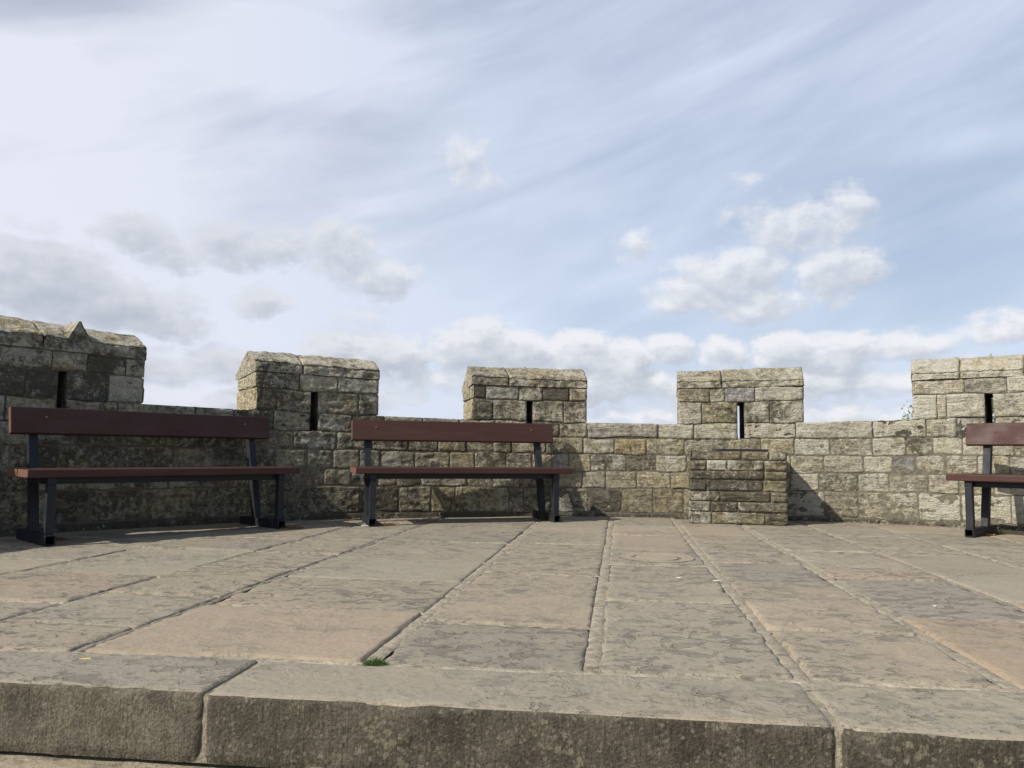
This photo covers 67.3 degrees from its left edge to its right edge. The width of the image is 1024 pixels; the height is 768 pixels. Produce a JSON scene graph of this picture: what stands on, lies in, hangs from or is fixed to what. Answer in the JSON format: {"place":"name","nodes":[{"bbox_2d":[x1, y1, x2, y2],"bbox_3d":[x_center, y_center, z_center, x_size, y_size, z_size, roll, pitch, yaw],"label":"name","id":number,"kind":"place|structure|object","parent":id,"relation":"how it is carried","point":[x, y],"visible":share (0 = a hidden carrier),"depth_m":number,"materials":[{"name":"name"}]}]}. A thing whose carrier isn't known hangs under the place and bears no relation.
{"place":"outdoors","nodes":[
{"label":"outdoors","id":0,"kind":"place"},
{"bbox_2d":[0,751,264,767],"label":"paving","id":1,"kind":"structure","parent":0,"point":[10,759],"depth_m":1.87,"materials":[{"name":"stone"}]},
{"bbox_2d":[0,651,1023,767],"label":"kerb step","id":2,"kind":"object","parent":1,"relation":"on","point":[264,712],"visible":1,"depth_m":1.82,"materials":[{"name":"stone"}]},
{"bbox_2d":[0,516,1023,692],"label":"paving","id":3,"kind":"structure","parent":0,"point":[802,603],"depth_m":3.13,"materials":[{"name":"stone"}]},
{"bbox_2d":[55,536,68,540],"bbox_3d":[-2.951,0.983,4.911,0.222,0.030,0.159,1,-5,0],"label":"dry weed","id":4,"kind":"object","parent":3,"relation":"on","point":[60,538],"visible":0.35,"depth_m":4.93,"materials":[{"name":"brown plant"}]},
{"bbox_2d":[7,406,299,545],"bbox_3d":[-2.458,0.619,5.422,0.580,0.850,1.834,-4,-7,43],"label":"park bench","id":5,"kind":"object","parent":3,"relation":"on","point":[31,423],"visible":1,"depth_m":5.29,"materials":[{"name":"brown wood"}]},
{"bbox_2d":[279,525,303,529],"bbox_3d":[-1.669,1.072,5.785,0.219,0.031,0.157,1,-5,0],"label":"dry weed","id":6,"kind":"object","parent":3,"relation":"on","point":[289,527],"visible":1,"depth_m":5.76,"materials":[{"name":"brown plant"}]},
{"bbox_2d":[362,655,389,665],"bbox_3d":[-0.379,0.767,2.131,0.084,0.032,0.060,1,-5,0],"label":"grass tuft","id":7,"kind":"object","parent":3,"relation":"on","point":[376,662],"visible":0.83,"depth_m":2.12,"materials":[{"name":"green plant"}]},
{"bbox_2d":[372,521,394,525],"bbox_3d":[-1.041,1.110,6.136,0.215,0.030,0.150,1,-5,0],"label":"dry weed","id":8,"kind":"object","parent":3,"relation":"on","point":[386,523],"visible":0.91,"depth_m":6.13,"materials":[{"name":"beige plant"}]},
{"bbox_2d":[350,420,572,525],"bbox_3d":[-0.439,0.742,6.581,1.834,0.850,0.580,2,-5,-17],"label":"park bench","id":9,"kind":"object","parent":3,"relation":"on","point":[367,432],"visible":1,"depth_m":6.58,"materials":[{"name":"brown wood"}]},
{"bbox_2d":[0,315,1023,536],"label":"parapet wall","id":10,"kind":"structure","parent":3,"relation":"on","point":[311,407],"depth_m":6.64,"materials":[{"name":"stone"}]},
{"bbox_2d":[619,552,694,562],"bbox_3d":[0.824,0.989,4.370,0.438,0.014,0.438,1,-5,0],"label":"engraved disc","id":11,"kind":"object","parent":3,"relation":"on","point":[649,557],"visible":0.99,"depth_m":4.35,"materials":[{"name":"stone"}]},
{"bbox_2d":[687,449,788,525],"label":"stone plinth","id":12,"kind":"structure","parent":3,"relation":"on","point":[748,487],"depth_m":6.49,"materials":[{"name":"stone"}]},
{"bbox_2d":[946,422,1023,536],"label":"park bench","id":13,"kind":"object","parent":3,"relation":"on","point":[987,436],"visible":0.98,"depth_m":5.86,"materials":[{"name":"brown wood"}]},
{"bbox_2d":[993,529,1005,534],"bbox_3d":[3.704,1.117,5.857,0.127,0.056,0.090,1,-5,0],"label":"grass tuft","id":14,"kind":"object","parent":3,"relation":"on","point":[999,532],"visible":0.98,"depth_m":5.84,"materials":[{"name":"green plant"}]},
{"bbox_2d":[0,0,1023,438],"label":"sky","id":15,"kind":"structure","parent":0,"point":[632,195],"materials":[{"name":"blue"}]},
{"bbox_2d":[901,398,993,422],"bbox_3d":[12.562,5.077,20.502,3.834,10.937,3.633,5,-7,-43],"label":"tree","id":16,"kind":"object","parent":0,"point":[907,415],"visible":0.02,"depth_m":21.50,"materials":[{"name":"green plant"}]}
]}

